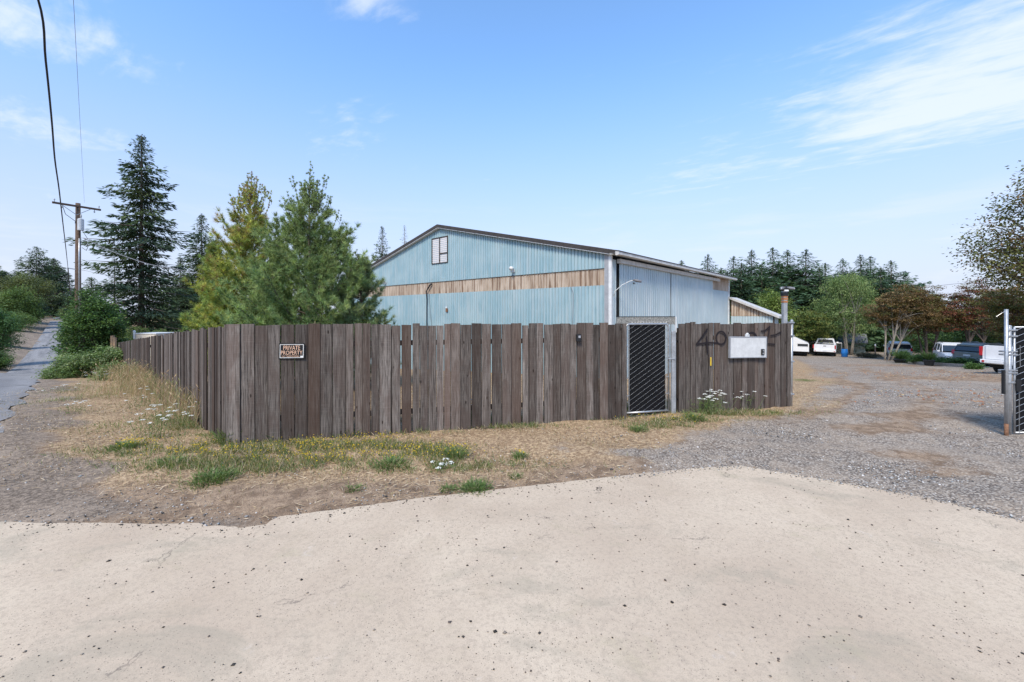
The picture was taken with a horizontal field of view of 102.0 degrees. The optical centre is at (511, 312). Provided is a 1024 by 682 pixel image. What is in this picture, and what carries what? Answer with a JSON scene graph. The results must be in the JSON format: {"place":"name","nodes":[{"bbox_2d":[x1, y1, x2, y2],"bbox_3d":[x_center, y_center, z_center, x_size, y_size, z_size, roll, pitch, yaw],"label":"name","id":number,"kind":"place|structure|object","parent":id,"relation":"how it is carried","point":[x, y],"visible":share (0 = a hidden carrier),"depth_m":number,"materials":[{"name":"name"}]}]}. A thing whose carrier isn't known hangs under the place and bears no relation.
{"place":"outdoors","nodes":[
{"label":"outdoors","id":0,"kind":"place"},
{"bbox_2d":[0,317,61,432],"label":"road","id":1,"kind":"structure","parent":0,"point":[20,378],"depth_m":24.36,"materials":[{"name":"grey asphalt"}]},
{"bbox_2d":[4,391,876,482],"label":"green grass","id":2,"kind":"structure","parent":0,"point":[254,464],"depth_m":5.91,"materials":[{"name":"green plant"}]},
{"bbox_2d":[0,375,902,521],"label":"dry grass","id":3,"kind":"structure","parent":0,"point":[345,474],"depth_m":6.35,"materials":[{"name":"plant"}]},
{"bbox_2d":[0,315,1023,527],"bbox_3d":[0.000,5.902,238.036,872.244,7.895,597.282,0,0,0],"label":"ground","id":4,"kind":"structure","parent":0,"point":[999,476],"depth_m":5.95,"materials":[{"name":"grey gravel"}]},
{"bbox_2d":[0,349,16,369],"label":"road shrub","id":5,"kind":"object","parent":4,"relation":"on","point":[4,362],"visible":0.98,"depth_m":62.46,"materials":[{"name":"green plant"}]},
{"bbox_2d":[0,305,26,354],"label":"round tree","id":6,"kind":"object","parent":4,"relation":"on","point":[7,323],"visible":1,"depth_m":70.75,"materials":[{"name":"green plant"}]},
{"bbox_2d":[2,311,28,346],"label":"road shrub","id":7,"kind":"object","parent":4,"relation":"on","point":[16,334],"visible":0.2,"depth_m":101.27,"materials":[{"name":"green plant"}]},
{"bbox_2d":[11,308,39,331],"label":"road shrub","id":8,"kind":"object","parent":4,"relation":"on","point":[28,322],"visible":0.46,"depth_m":150.08,"materials":[{"name":"green plant"}]},
{"bbox_2d":[0,283,52,324],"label":"round tree","id":9,"kind":"object","parent":4,"relation":"on","point":[17,300],"visible":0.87,"depth_m":172.72,"materials":[{"name":"green plant"}]},
{"bbox_2d":[0,270,64,314],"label":"round tree","id":10,"kind":"object","parent":4,"relation":"on","point":[36,287],"visible":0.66,"depth_m":194.39,"materials":[{"name":"green plant"}]},
{"bbox_2d":[11,246,70,306],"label":"cedar tree","id":11,"kind":"object","parent":4,"relation":"on","point":[36,260],"visible":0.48,"depth_m":300.63,"materials":[{"name":"green plant"}]},
{"bbox_2d":[35,258,74,315],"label":"cedar tree","id":12,"kind":"object","parent":4,"relation":"on","point":[54,308],"visible":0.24,"depth_m":329.34,"materials":[{"name":"green plant"}]},
{"bbox_2d":[35,364,87,378],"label":"bramble","id":13,"kind":"object","parent":4,"relation":"on","point":[48,369],"visible":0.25,"depth_m":19.84,"materials":[{"name":"green plant"}]},
{"bbox_2d":[54,288,81,319],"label":"cedar tree","id":14,"kind":"object","parent":4,"relation":"on","point":[66,300],"visible":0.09,"depth_m":255.61,"materials":[{"name":"green plant"}]},
{"bbox_2d":[41,351,98,378],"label":"bramble","id":15,"kind":"object","parent":4,"relation":"on","point":[78,371],"visible":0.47,"depth_m":19.92,"materials":[{"name":"green plant"}]},
{"bbox_2d":[52,199,100,342],"bbox_3d":[-30.221,-1.563,28.838,0.800,12.332,2.454,0,0,36],"label":"utility pole","id":16,"kind":"object","parent":4,"relation":"on","point":[79,224],"visible":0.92,"depth_m":28.87,"materials":[{"name":"brown wood"}]},
{"bbox_2d":[37,0,67,265],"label":"overhead cable","id":17,"kind":"object","parent":16,"relation":"attached to","point":[44,49],"visible":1,"depth_m":6.44,"materials":[{"name":"black rubber"}]},
{"bbox_2d":[52,277,119,363],"bbox_3d":[-36.609,1.403,36.002,4.763,9.135,4.845,0,0,-34],"label":"arborvitae","id":18,"kind":"object","parent":4,"relation":"on","point":[91,284],"visible":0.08,"depth_m":35.82,"materials":[{"name":"green plant"}]},
{"bbox_2d":[42,287,133,358],"bbox_3d":[-24.711,1.159,24.560,4.227,5.409,3.932,0,0,0],"label":"laurel bush","id":19,"kind":"object","parent":4,"relation":"on","point":[91,333],"visible":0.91,"depth_m":24.02,"materials":[{"name":"green plant"}]},
{"bbox_2d":[58,344,130,375],"bbox_3d":[-20.542,2.550,21.027,3.447,2.001,3.316,0,0,-32],"label":"bramble","id":20,"kind":"object","parent":4,"relation":"on","point":[106,354],"visible":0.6,"depth_m":20.33,"materials":[{"name":"green plant"}]},
{"bbox_2d":[58,378,153,400],"bbox_3d":[-11.350,2.189,11.805,2.207,0.690,4.138,0,0,-38],"label":"dry grass clump","id":21,"kind":"object","parent":4,"relation":"on","point":[101,389],"visible":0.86,"depth_m":11.75,"materials":[{"name":"plant"}]},
{"bbox_2d":[87,359,130,380],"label":"bramble","id":22,"kind":"object","parent":4,"relation":"on","point":[111,364],"visible":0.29,"depth_m":18.26,"materials":[{"name":"green plant"}]},
{"bbox_2d":[76,358,151,393],"bbox_3d":[-12.576,2.048,13.982,6.041,1.403,3.092,0,0,39],"label":"dry grass clump","id":23,"kind":"object","parent":4,"relation":"on","point":[114,374],"visible":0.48,"depth_m":13.40,"materials":[{"name":"plant"}]},
{"bbox_2d":[103,258,132,331],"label":"fir tree","id":24,"kind":"object","parent":4,"relation":"on","point":[111,281],"visible":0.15,"depth_m":54.88,"materials":[{"name":"green plant"}]},
{"bbox_2d":[48,134,204,366],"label":"fir tree","id":25,"kind":"object","parent":4,"relation":"on","point":[142,315],"visible":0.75,"depth_m":43.58,"materials":[{"name":"green plant"}]},
{"bbox_2d":[99,434,153,453],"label":"grass tuft","id":26,"kind":"object","parent":4,"relation":"on","point":[127,443],"visible":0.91,"depth_m":6.11,"materials":[{"name":"green plant"}]},
{"bbox_2d":[106,364,161,402],"bbox_3d":[-10.148,1.943,12.091,2.561,1.249,5.289,0,0,-44],"label":"dry grass clump","id":27,"kind":"object","parent":4,"relation":"on","point":[150,377],"visible":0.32,"depth_m":11.59,"materials":[{"name":"plant"}]},
{"bbox_2d":[121,413,179,440],"bbox_3d":[-5.780,1.822,6.672,0.716,0.457,0.868,0,0,-39],"label":"wild carrot","id":28,"kind":"object","parent":4,"relation":"on","point":[150,426],"visible":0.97,"depth_m":6.61,"materials":[{"name":"green plant"}]},
{"bbox_2d":[123,373,181,410],"bbox_3d":[-8.065,1.841,9.977,2.039,1.093,4.535,0,0,-44],"label":"dry grass clump","id":29,"kind":"object","parent":4,"relation":"on","point":[164,388],"visible":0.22,"depth_m":9.53,"materials":[{"name":"plant"}]},
{"bbox_2d":[132,330,173,366],"bbox_3d":[-22.507,2.395,26.151,1.560,2.660,1.550,0,0,6],"label":"cream trailer","id":30,"kind":"object","parent":4,"relation":"on","point":[141,335],"visible":0.25,"depth_m":25.51,"materials":[{"name":"metal"}]},
{"bbox_2d":[145,403,189,425],"bbox_3d":[-6.321,1.860,7.612,0.742,0.460,0.791,0,0,0],"label":"wild carrot","id":31,"kind":"object","parent":4,"relation":"on","point":[163,414],"visible":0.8,"depth_m":7.54,"materials":[{"name":"white plant"}]},
{"bbox_2d":[141,453,198,471],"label":"grass tuft","id":32,"kind":"object","parent":4,"relation":"on","point":[159,461],"visible":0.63,"depth_m":5.45,"materials":[{"name":"green plant"}]},
{"bbox_2d":[118,325,225,440],"bbox_3d":[-13.302,1.983,14.947,24.904,3.613,0.184,0,0,44],"label":"wooden fence","id":33,"kind":"object","parent":4,"relation":"on","point":[193,358],"visible":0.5,"depth_m":7.92,"materials":[{"name":"wood"}]},
{"bbox_2d":[142,381,201,430],"bbox_3d":[-5.933,1.738,8.151,1.891,0.934,3.485,0,0,-30],"label":"dry grass clump","id":34,"kind":"object","parent":4,"relation":"on","point":[187,397],"visible":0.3,"depth_m":7.83,"materials":[{"name":"plant"}]},
{"bbox_2d":[154,259,199,331],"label":"fir tree","id":35,"kind":"object","parent":4,"relation":"on","point":[180,284],"visible":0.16,"depth_m":57.69,"materials":[{"name":"green plant"}]},
{"bbox_2d":[163,214,225,330],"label":"fir tree","id":36,"kind":"object","parent":4,"relation":"on","point":[195,260],"visible":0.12,"depth_m":59.16,"materials":[{"name":"green plant"}]},
{"bbox_2d":[178,237,225,331],"bbox_3d":[-10.689,0.087,14.976,2.138,5.749,2.299,0,0,0],"label":"pine","id":37,"kind":"object","parent":4,"relation":"on","point":[211,247],"visible":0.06,"depth_m":14.78,"materials":[{"name":"green plant"}]},
{"bbox_2d":[172,464,247,489],"bbox_3d":[-3.616,1.938,4.933,0.783,0.144,0.734,0,0,0],"label":"grass tuft","id":38,"kind":"object","parent":4,"relation":"on","point":[201,480],"visible":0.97,"depth_m":4.92,"materials":[{"name":"green plant"}]},
{"bbox_2d":[203,428,234,445],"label":"grass tuft","id":39,"kind":"object","parent":4,"relation":"on","point":[219,437],"visible":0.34,"depth_m":6.29,"materials":[{"name":"green plant"}]},
{"bbox_2d":[177,171,300,341],"bbox_3d":[-8.841,-0.986,13.907,3.801,7.728,3.794,0,0,-18],"label":"yellow pine","id":40,"kind":"object","parent":4,"relation":"on","point":[240,238],"visible":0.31,"depth_m":13.38,"materials":[{"name":"green plant"}]},
{"bbox_2d":[209,160,383,381],"bbox_3d":[-6.333,-0.988,12.818,5.033,7.488,5.197,0,0,0],"label":"green pine","id":41,"kind":"object","parent":4,"relation":"on","point":[319,258],"visible":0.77,"depth_m":11.95,"materials":[{"name":"green plant"}]},
{"bbox_2d":[323,247,401,365],"bbox_3d":[-4.575,0.326,12.938,2.387,4.699,2.616,0,0,33],"label":"short pine","id":42,"kind":"object","parent":4,"relation":"on","point":[377,318],"visible":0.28,"depth_m":12.54,"materials":[{"name":"green plant"}]},
{"bbox_2d":[372,226,389,260],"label":"fir tree","id":43,"kind":"object","parent":4,"relation":"on","point":[382,246],"visible":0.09,"depth_m":77.95,"materials":[{"name":"green plant"}]},
{"bbox_2d":[360,453,416,474],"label":"grass tuft","id":44,"kind":"object","parent":4,"relation":"on","point":[388,460],"visible":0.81,"depth_m":5.36,"materials":[{"name":"green plant"}]},
{"bbox_2d":[73,413,709,465],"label":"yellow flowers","id":45,"kind":"object","parent":4,"relation":"on","point":[312,444],"visible":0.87,"depth_m":6.00,"materials":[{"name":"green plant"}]},
{"bbox_2d":[226,323,626,444],"bbox_3d":[-1.093,1.233,7.143,6.694,2.134,0.181,0,0,-14],"label":"wooden fence","id":46,"kind":"object","parent":4,"relation":"on","point":[366,381],"visible":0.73,"depth_m":6.95,"materials":[{"name":"brown wood"}]},
{"bbox_2d":[279,343,304,358],"bbox_3d":[-3.433,0.594,6.462,0.371,0.246,0.011,1,0,-14],"label":"warning sign","id":47,"kind":"object","parent":46,"relation":"attached to","point":[291,350],"visible":1,"depth_m":6.46,"materials":[{"name":"white metal"}]},
{"bbox_2d":[616,316,676,414],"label":"chain link gate","id":48,"kind":"structure","parent":46,"relation":"attached to","point":[646,364],"depth_m":8.08,"materials":[{"name":"black"}]},
{"bbox_2d":[434,443,476,459],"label":"grass tuft","id":49,"kind":"object","parent":4,"relation":"on","point":[459,450],"visible":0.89,"depth_m":5.75,"materials":[{"name":"green plant"}]},
{"bbox_2d":[439,474,502,495],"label":"grass tuft","id":50,"kind":"object","parent":4,"relation":"on","point":[472,483],"visible":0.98,"depth_m":4.73,"materials":[{"name":"green plant"}]},
{"bbox_2d":[0,400,997,525],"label":"pebbles","id":51,"kind":"object","parent":4,"relation":"on","point":[218,523],"visible":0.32,"depth_m":4.85,"materials":[{"name":"stone"}]},
{"bbox_2d":[0,466,1023,681],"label":"concrete apron","id":52,"kind":"object","parent":4,"relation":"on","point":[295,631],"visible":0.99,"depth_m":2.97,"materials":[{"name":"beige concrete"}]},
{"bbox_2d":[0,466,1023,681],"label":"grit","id":53,"kind":"object","parent":52,"relation":"on","point":[539,632],"visible":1,"depth_m":3.42,"materials":[{"name":"stone"}]},
{"bbox_2d":[612,466,1018,521],"bbox_3d":[3.356,1.984,4.712,4.237,0.021,1.011,0,0,20],"label":"gravel spill","id":54,"kind":"object","parent":52,"relation":"on","point":[802,477],"visible":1,"depth_m":5.00,"materials":[{"name":"gravel"}]},
{"bbox_2d":[354,224,780,377],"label":"metal barn","id":55,"kind":"structure","parent":4,"relation":"on","point":[468,275],"depth_m":20.39,"materials":[{"name":"blue metal"}]},
{"bbox_2d":[431,235,447,263],"bbox_3d":[-4.033,-3.494,23.113,1.446,1.471,0.045,0,0,42],"label":"window","id":56,"kind":"structure","parent":55,"relation":"in","point":[440,252],"depth_m":23.09,"materials":[{"name":"white glass"}]},
{"bbox_2d":[617,263,669,377],"bbox_3d":[5.907,0.883,18.206,0.100,5.735,5.129,0,0,42],"label":"sliding door","id":57,"kind":"structure","parent":55,"relation":"in","point":[650,297],"depth_m":17.87,"materials":[{"name":"blue metal"}]},
{"bbox_2d":[670,273,712,372],"bbox_3d":[9.894,0.883,22.601,0.075,5.735,6.437,0,0,42],"label":"sliding door","id":58,"kind":"structure","parent":55,"relation":"in","point":[691,298],"depth_m":22.16,"materials":[{"name":"blue metal"}]},
{"bbox_2d":[680,409,712,422],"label":"grass tuft","id":59,"kind":"object","parent":4,"relation":"on","point":[690,415],"visible":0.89,"depth_m":7.72,"materials":[{"name":"green plant"}]},
{"bbox_2d":[695,253,717,275],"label":"spruce tree","id":60,"kind":"object","parent":4,"relation":"on","point":[706,267],"visible":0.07,"depth_m":63.92,"materials":[{"name":"green plant"}]},
{"bbox_2d":[685,389,740,417],"bbox_3d":[3.842,1.764,8.172,1.193,0.594,1.086,0,0,25],"label":"wild carrot","id":61,"kind":"object","parent":4,"relation":"on","point":[708,405],"visible":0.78,"depth_m":8.06,"materials":[{"name":"green plant"}]},
{"bbox_2d":[676,322,790,412],"bbox_3d":[4.577,1.238,8.541,2.706,2.125,0.188,0,0,-14],"label":"wooden fence","id":62,"kind":"object","parent":4,"relation":"on","point":[769,376],"visible":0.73,"depth_m":8.45,"materials":[{"name":"brown wood"}]},
{"bbox_2d":[728,333,766,357],"bbox_3d":[4.830,0.662,8.476,0.904,0.514,0.076,1,0,-14],"label":"notice box","id":63,"kind":"object","parent":62,"relation":"attached to","point":[747,346],"visible":1,"depth_m":8.46,"materials":[{"name":"white plastic"}]},
{"bbox_2d":[719,256,755,296],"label":"spruce tree","id":64,"kind":"object","parent":4,"relation":"on","point":[733,266],"visible":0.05,"depth_m":61.96,"materials":[{"name":"green plant"}]},
{"bbox_2d":[730,250,779,304],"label":"spruce tree","id":65,"kind":"object","parent":4,"relation":"on","point":[751,267],"visible":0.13,"depth_m":59.75,"materials":[{"name":"green plant"}]},
{"bbox_2d":[730,262,799,323],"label":"spruce tree","id":66,"kind":"object","parent":4,"relation":"on","point":[734,288],"visible":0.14,"depth_m":55.60,"materials":[{"name":"green plant"}]},
{"bbox_2d":[730,264,811,342],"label":"spruce tree","id":67,"kind":"object","parent":4,"relation":"on","point":[767,284],"visible":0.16,"depth_m":56.24,"materials":[{"name":"green plant"}]},
{"bbox_2d":[752,285,798,323],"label":"birch tree","id":68,"kind":"object","parent":4,"relation":"on","point":[774,301],"visible":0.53,"depth_m":44.34,"materials":[{"name":"green plant"}]},
{"bbox_2d":[747,247,822,310],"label":"spruce tree","id":69,"kind":"object","parent":4,"relation":"on","point":[773,272],"visible":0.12,"depth_m":61.23,"materials":[{"name":"green plant"}]},
{"bbox_2d":[780,286,794,322],"bbox_3d":[6.968,0.816,10.558,0.374,3.003,0.214,0,0,0],"label":"chimney pipe","id":70,"kind":"object","parent":4,"relation":"on","point":[784,296],"visible":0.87,"depth_m":10.55,"materials":[{"name":"silver metal"}]},
{"bbox_2d":[787,320,794,406],"bbox_3d":[5.952,1.170,8.852,0.130,2.060,0.075,0,0,-14],"label":"steel gate post","id":71,"kind":"object","parent":4,"relation":"on","point":[792,361],"visible":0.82,"depth_m":8.83,"materials":[{"name":"silver metal"}]},
{"bbox_2d":[793,336,808,355],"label":"camper trailer","id":72,"kind":"object","parent":4,"relation":"on","point":[800,346],"visible":0.55,"depth_m":46.76,"materials":[{"name":"white paint"}]},
{"bbox_2d":[760,250,841,331],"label":"spruce tree","id":73,"kind":"object","parent":4,"relation":"on","point":[787,261],"visible":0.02,"depth_m":63.63,"materials":[{"name":"green plant"}]},
{"bbox_2d":[787,305,833,353],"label":"vine maple","id":74,"kind":"object","parent":4,"relation":"on","point":[809,332],"visible":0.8,"depth_m":48.95,"materials":[{"name":"green plant"}]},
{"bbox_2d":[795,327,844,351],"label":"dark shrub","id":75,"kind":"object","parent":4,"relation":"on","point":[812,348],"visible":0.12,"depth_m":52.76,"materials":[{"name":"green plant"}]},
{"bbox_2d":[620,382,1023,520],"bbox_3d":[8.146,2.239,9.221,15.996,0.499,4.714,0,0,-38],"label":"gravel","id":76,"kind":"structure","parent":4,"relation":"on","point":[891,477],"depth_m":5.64,"materials":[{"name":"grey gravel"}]},
{"bbox_2d":[813,338,838,355],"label":"pickup truck","id":77,"kind":"object","parent":4,"relation":"on","point":[825,346],"visible":1,"depth_m":46.82,"materials":[{"name":"white paint"}]},
{"bbox_2d":[773,249,889,348],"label":"spruce tree","id":78,"kind":"object","parent":4,"relation":"on","point":[801,277],"visible":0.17,"depth_m":59.53,"materials":[{"name":"green plant"}]},
{"bbox_2d":[789,266,880,351],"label":"spruce tree","id":79,"kind":"object","parent":4,"relation":"on","point":[817,290],"visible":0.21,"depth_m":56.58,"materials":[{"name":"green plant"}]},
{"bbox_2d":[828,333,867,352],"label":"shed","id":80,"kind":"structure","parent":4,"relation":"on","point":[859,349],"depth_m":52.06,"materials":[{"name":"grey"}]},
{"bbox_2d":[808,272,889,354],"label":"willow tree","id":81,"kind":"object","parent":4,"relation":"on","point":[846,315],"visible":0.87,"depth_m":48.43,"materials":[{"name":"green plant"}]},
{"bbox_2d":[842,254,896,340],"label":"spruce tree","id":82,"kind":"object","parent":4,"relation":"on","point":[860,265],"visible":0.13,"depth_m":61.75,"materials":[{"name":"green plant"}]},
{"bbox_2d":[864,326,895,351],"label":"dark shrub","id":83,"kind":"object","parent":4,"relation":"on","point":[879,343],"visible":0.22,"depth_m":54.76,"materials":[{"name":"green plant"}]},
{"bbox_2d":[886,341,912,356],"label":"parked suv","id":84,"kind":"object","parent":4,"relation":"on","point":[904,345],"visible":0.66,"depth_m":41.72,"materials":[{"name":"blue metal"}]},
{"bbox_2d":[857,268,944,352],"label":"spruce tree","id":85,"kind":"object","parent":4,"relation":"on","point":[887,286],"visible":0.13,"depth_m":56.18,"materials":[{"name":"green plant"}]},
{"bbox_2d":[893,351,908,362],"bbox_3d":[32.361,3.630,34.524,1.162,1.054,1.250,0,0,0],"label":"planter pot","id":86,"kind":"object","parent":4,"relation":"on","point":[900,357],"visible":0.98,"depth_m":34.33,"materials":[{"name":"green plant"}]},
{"bbox_2d":[857,282,948,360],"bbox_3d":[37.312,0.888,39.312,5.962,7.538,6.764,0,0,-28],"label":"japanese maple","id":87,"kind":"object","parent":4,"relation":"on","point":[898,312],"visible":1,"depth_m":38.51,"materials":[{"name":"brown plant"}]},
{"bbox_2d":[797,363,1012,405],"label":"leaf litter","id":88,"kind":"object","parent":4,"relation":"on","point":[919,384],"visible":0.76,"depth_m":13.27,"materials":[{"name":"plant"}]},
{"bbox_2d":[859,260,959,349],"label":"spruce tree","id":89,"kind":"object","parent":4,"relation":"on","point":[900,274],"visible":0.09,"depth_m":59.27,"materials":[{"name":"green plant"}]},
{"bbox_2d":[858,256,961,334],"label":"spruce tree","id":90,"kind":"object","parent":4,"relation":"on","point":[870,258],"visible":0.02,"depth_m":65.74,"materials":[{"name":"green plant"}]},
{"bbox_2d":[891,291,964,359],"bbox_3d":[39.041,1.240,38.974,5.663,6.788,5.344,0,0,0],"label":"japanese maple","id":91,"kind":"object","parent":4,"relation":"on","point":[925,331],"visible":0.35,"depth_m":38.57,"materials":[{"name":"brown plant"}]},
{"bbox_2d":[920,351,936,365],"bbox_3d":[30.638,3.279,30.478,1.071,1.200,1.174,0,0,-21],"label":"planter pot","id":92,"kind":"object","parent":4,"relation":"on","point":[928,361],"visible":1,"depth_m":30.35,"materials":[{"name":"black plastic"}]},
{"bbox_2d":[889,327,975,353],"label":"dark shrub","id":93,"kind":"object","parent":4,"relation":"on","point":[930,343],"visible":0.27,"depth_m":43.91,"materials":[{"name":"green plant"}]},
{"bbox_2d":[933,342,961,357],"bbox_3d":[37.471,3.425,35.200,2.200,1.806,4.590,0,0,36],"label":"parked suv","id":94,"kind":"object","parent":4,"relation":"on","point":[942,349],"visible":0.34,"depth_m":35.08,"materials":[{"name":"white paint"}]},
{"bbox_2d":[941,356,986,364],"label":"hedge","id":95,"kind":"object","parent":4,"relation":"on","point":[957,361],"visible":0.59,"depth_m":30.09,"materials":[{"name":"green plant"}]},
{"bbox_2d":[960,362,988,369],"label":"shrub","id":96,"kind":"object","parent":4,"relation":"on","point":[971,365],"visible":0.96,"depth_m":24.34,"materials":[{"name":"green plant"}]},
{"bbox_2d":[939,322,1012,343],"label":"dark shrub","id":97,"kind":"object","parent":4,"relation":"on","point":[976,337],"visible":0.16,"depth_m":38.82,"materials":[{"name":"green plant"}]},
{"bbox_2d":[929,278,1023,342],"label":"japanese maple","id":98,"kind":"object","parent":4,"relation":"on","point":[962,310],"visible":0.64,"depth_m":36.74,"materials":[{"name":"brown plant"}]},
{"bbox_2d":[951,342,1003,365],"bbox_3d":[35.098,2.996,30.465,4.590,1.686,2.200,0,0,-12],"label":"parked suv","id":99,"kind":"object","parent":4,"relation":"on","point":[965,350],"visible":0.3,"depth_m":29.96,"materials":[{"name":"blue metal"}]},
{"bbox_2d":[943,160,1023,306],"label":"cherry tree","id":100,"kind":"object","parent":4,"relation":"on","point":[1012,265],"visible":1,"depth_m":25.25,"materials":[{"name":"green plant"}]},
{"bbox_2d":[963,287,1023,343],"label":"japanese maple","id":101,"kind":"object","parent":4,"relation":"on","point":[1017,310],"visible":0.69,"depth_m":29.21,"materials":[{"name":"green plant"}]},
{"bbox_2d":[979,344,1012,372],"bbox_3d":[24.945,1.890,19.197,5.705,1.900,2.340,0,0,-14],"label":"pickup truck","id":102,"kind":"object","parent":4,"relation":"on","point":[992,358],"visible":0.56,"depth_m":19.17,"materials":[{"name":"white paint"}]},
{"bbox_2d":[996,309,1008,435],"bbox_3d":[8.024,1.020,6.791,0.168,2.160,0.052,0,0,17],"label":"steel post","id":103,"kind":"object","parent":4,"relation":"on","point":[1005,381],"visible":0.94,"depth_m":6.76,"materials":[{"name":"metal"}]},
{"bbox_2d":[998,325,1023,434],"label":"drive gate","id":104,"kind":"structure","parent":103,"relation":"attached to","point":[1017,382],"depth_m":6.82,"materials":[{"name":"black"}]},
{"bbox_2d":[0,0,1023,316],"label":"sky","id":105,"kind":"structure","parent":0,"point":[674,131],"materials":[{"name":"blue"}]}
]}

